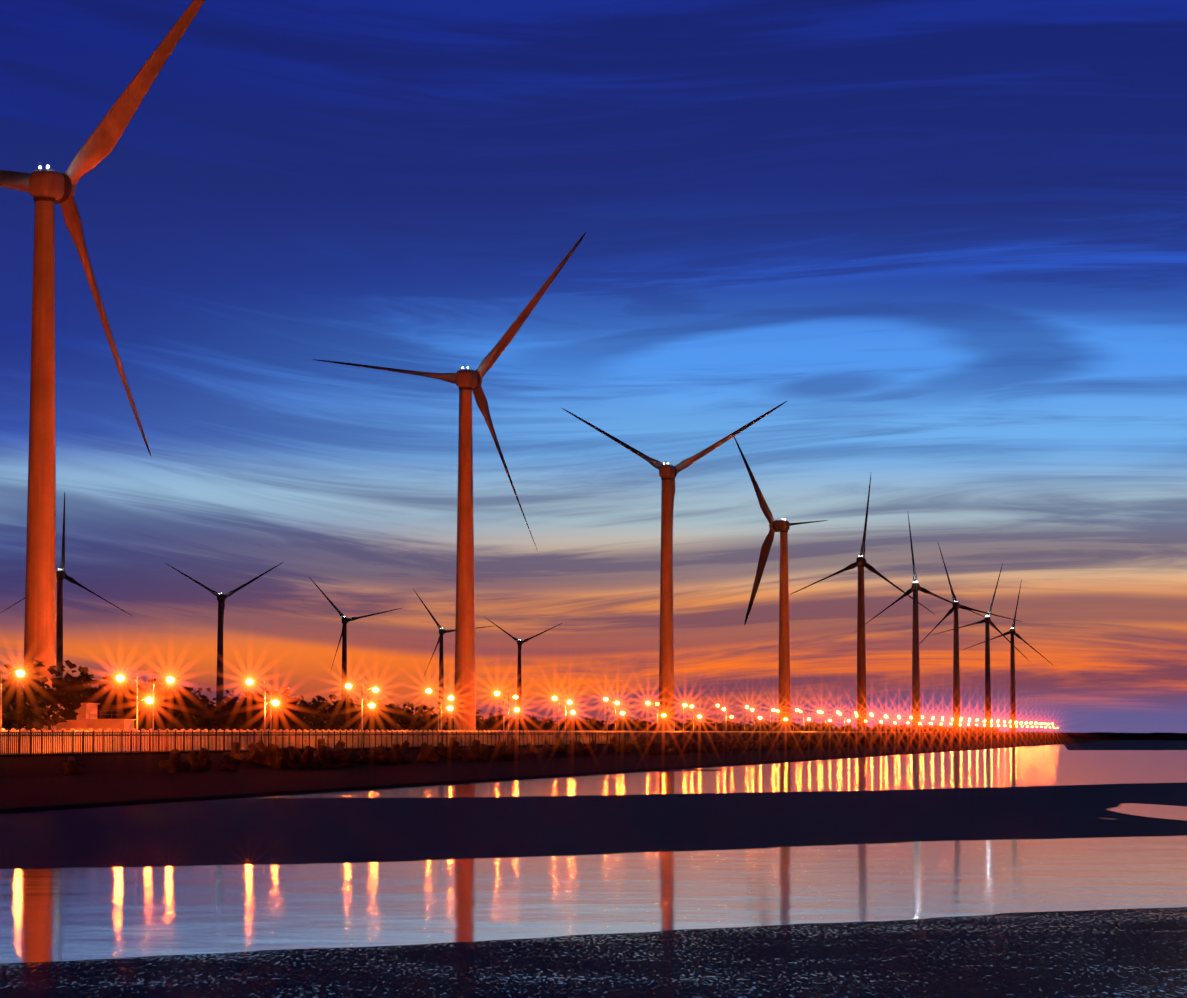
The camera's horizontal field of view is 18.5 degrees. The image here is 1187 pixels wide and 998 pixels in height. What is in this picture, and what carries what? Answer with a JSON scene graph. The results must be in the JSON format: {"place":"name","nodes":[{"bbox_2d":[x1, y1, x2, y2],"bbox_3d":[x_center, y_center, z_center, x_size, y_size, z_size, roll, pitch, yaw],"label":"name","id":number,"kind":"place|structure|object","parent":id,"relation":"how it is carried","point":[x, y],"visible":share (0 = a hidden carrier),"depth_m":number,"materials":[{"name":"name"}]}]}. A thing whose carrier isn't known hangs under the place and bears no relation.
{"place":"outdoors","nodes":[
{"label":"outdoors","id":0,"kind":"place"},
{"bbox_2d":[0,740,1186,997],"bbox_3d":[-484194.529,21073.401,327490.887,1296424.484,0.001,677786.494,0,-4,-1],"label":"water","id":1,"kind":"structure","parent":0,"point":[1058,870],"depth_m":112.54,"materials":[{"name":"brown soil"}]},
{"bbox_2d":[62,734,1066,774],"bbox_3d":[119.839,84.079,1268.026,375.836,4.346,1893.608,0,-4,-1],"label":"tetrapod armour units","id":2,"kind":"object","parent":1,"relation":"on","point":[323,755],"visible":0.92,"depth_m":488.19,"materials":[{"name":"concrete"}]},
{"bbox_2d":[1062,733,1186,739],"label":"shoreline","id":3,"kind":"structure","parent":1,"relation":"on","point":[1142,736],"depth_m":2416.20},
{"bbox_2d":[0,0,1186,732],"label":"sky","id":4,"kind":"structure","parent":0,"point":[950,236],"materials":[{"name":"blue"}]},
{"bbox_2d":[1060,732,1186,733],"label":"distant shoreline","id":5,"kind":"structure","parent":0,"point":[1116,733],"depth_m":3599.32,"materials":[{"name":"black"}]},
{"label":"hinterland ground","id":6,"kind":"structure","parent":0,"visible":0},
{"bbox_2d":[1,492,133,677],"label":"wind turbine","id":7,"kind":"object","parent":6,"relation":"on","point":[61,574],"visible":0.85,"depth_m":1534.66,"materials":[{"name":"white paint"}]},
{"bbox_2d":[57,703,135,729],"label":"building","id":8,"kind":"structure","parent":6,"relation":"on","point":[86,717],"depth_m":437.93,"materials":[{"name":"beige"}]},
{"bbox_2d":[0,0,204,730],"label":"wind turbine","id":9,"kind":"object","parent":6,"relation":"on","point":[47,190],"visible":0.92,"depth_m":441.65,"materials":[{"name":"white paint"}]},
{"bbox_2d":[165,562,282,706],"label":"wind turbine","id":10,"kind":"object","parent":6,"relation":"on","point":[221,598],"visible":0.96,"depth_m":1794.60,"materials":[{"name":"black paint"}]},
{"bbox_2d":[308,576,400,699],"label":"wind turbine","id":11,"kind":"object","parent":6,"relation":"on","point":[345,620],"visible":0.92,"depth_m":2155.16,"materials":[{"name":"black paint"}]},
{"bbox_2d":[312,232,585,730],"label":"wind turbine","id":12,"kind":"object","parent":6,"relation":"on","point":[467,382],"visible":0.92,"depth_m":684.63,"materials":[{"name":"white paint"}]},
{"bbox_2d":[413,589,491,714],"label":"wind turbine","id":13,"kind":"object","parent":6,"relation":"on","point":[441,659],"visible":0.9,"depth_m":2395.50,"materials":[{"name":"black paint"}]},
{"bbox_2d":[0,659,998,731],"bbox_3d":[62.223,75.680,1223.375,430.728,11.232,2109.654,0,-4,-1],"label":"windbreak trees","id":14,"kind":"object","parent":6,"relation":"on","point":[185,708],"visible":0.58,"depth_m":544.41,"materials":[{"name":"green plant"}]},
{"bbox_2d":[485,617,561,723],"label":"wind turbine","id":15,"kind":"object","parent":6,"relation":"on","point":[519,689],"visible":0.94,"depth_m":2695.44,"materials":[{"name":"black paint"}]},
{"bbox_2d":[2,728,1046,753],"bbox_3d":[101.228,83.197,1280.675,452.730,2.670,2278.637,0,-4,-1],"label":"roadside parapet wall","id":16,"kind":"structure","parent":6,"relation":"on","point":[378,739],"depth_m":448.39,"materials":[{"name":"paint"}]},
{"bbox_2d":[0,736,1117,813],"bbox_3d":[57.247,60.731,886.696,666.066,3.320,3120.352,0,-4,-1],"label":"embankment","id":17,"kind":"structure","parent":6,"relation":"on","point":[35,782],"depth_m":356.39,"materials":[{"name":"concrete"}]},
{"bbox_2d":[0,670,1057,754],"bbox_3d":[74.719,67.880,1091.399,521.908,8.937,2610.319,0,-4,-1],"label":"street lamps","id":18,"kind":"object","parent":17,"relation":"on","point":[20,673],"visible":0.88,"depth_m":586.77,"materials":[{"name":"grey"}]},
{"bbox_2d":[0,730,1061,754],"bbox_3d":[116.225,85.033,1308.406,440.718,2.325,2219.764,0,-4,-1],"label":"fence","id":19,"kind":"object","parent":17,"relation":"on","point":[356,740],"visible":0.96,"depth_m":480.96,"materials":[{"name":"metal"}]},
{"bbox_2d":[562,401,786,730],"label":"wind turbine","id":20,"kind":"object","parent":6,"relation":"on","point":[668,472],"visible":0.92,"depth_m":927.89,"materials":[{"name":"white paint"}]},
{"bbox_2d":[734,437,826,730],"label":"wind turbine","id":21,"kind":"object","parent":6,"relation":"on","point":[782,527],"visible":0.96,"depth_m":1170.86,"materials":[{"name":"white paint"}]},
{"bbox_2d":[789,475,933,731],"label":"wind turbine","id":22,"kind":"object","parent":6,"relation":"on","point":[861,563],"visible":0.9,"depth_m":1414.99,"materials":[{"name":"white paint"}]},
{"bbox_2d":[855,514,985,731],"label":"wind turbine","id":23,"kind":"object","parent":6,"relation":"on","point":[915,587],"visible":0.98,"depth_m":1658.43,"materials":[{"name":"white paint"}]},
{"bbox_2d":[910,543,1021,731],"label":"wind turbine","id":24,"kind":"object","parent":6,"relation":"on","point":[956,693],"visible":0.85,"depth_m":1901.82,"materials":[{"name":"white paint"}]},
{"bbox_2d":[930,563,1027,731],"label":"wind turbine","id":25,"kind":"object","parent":6,"relation":"on","point":[987,621],"visible":0.96,"depth_m":2145.40,"materials":[{"name":"white paint"}]},
{"bbox_2d":[963,579,1052,731],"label":"wind turbine","id":26,"kind":"object","parent":6,"relation":"on","point":[1012,632],"visible":0.96,"depth_m":2388.92,"materials":[{"name":"white paint"}]}
]}

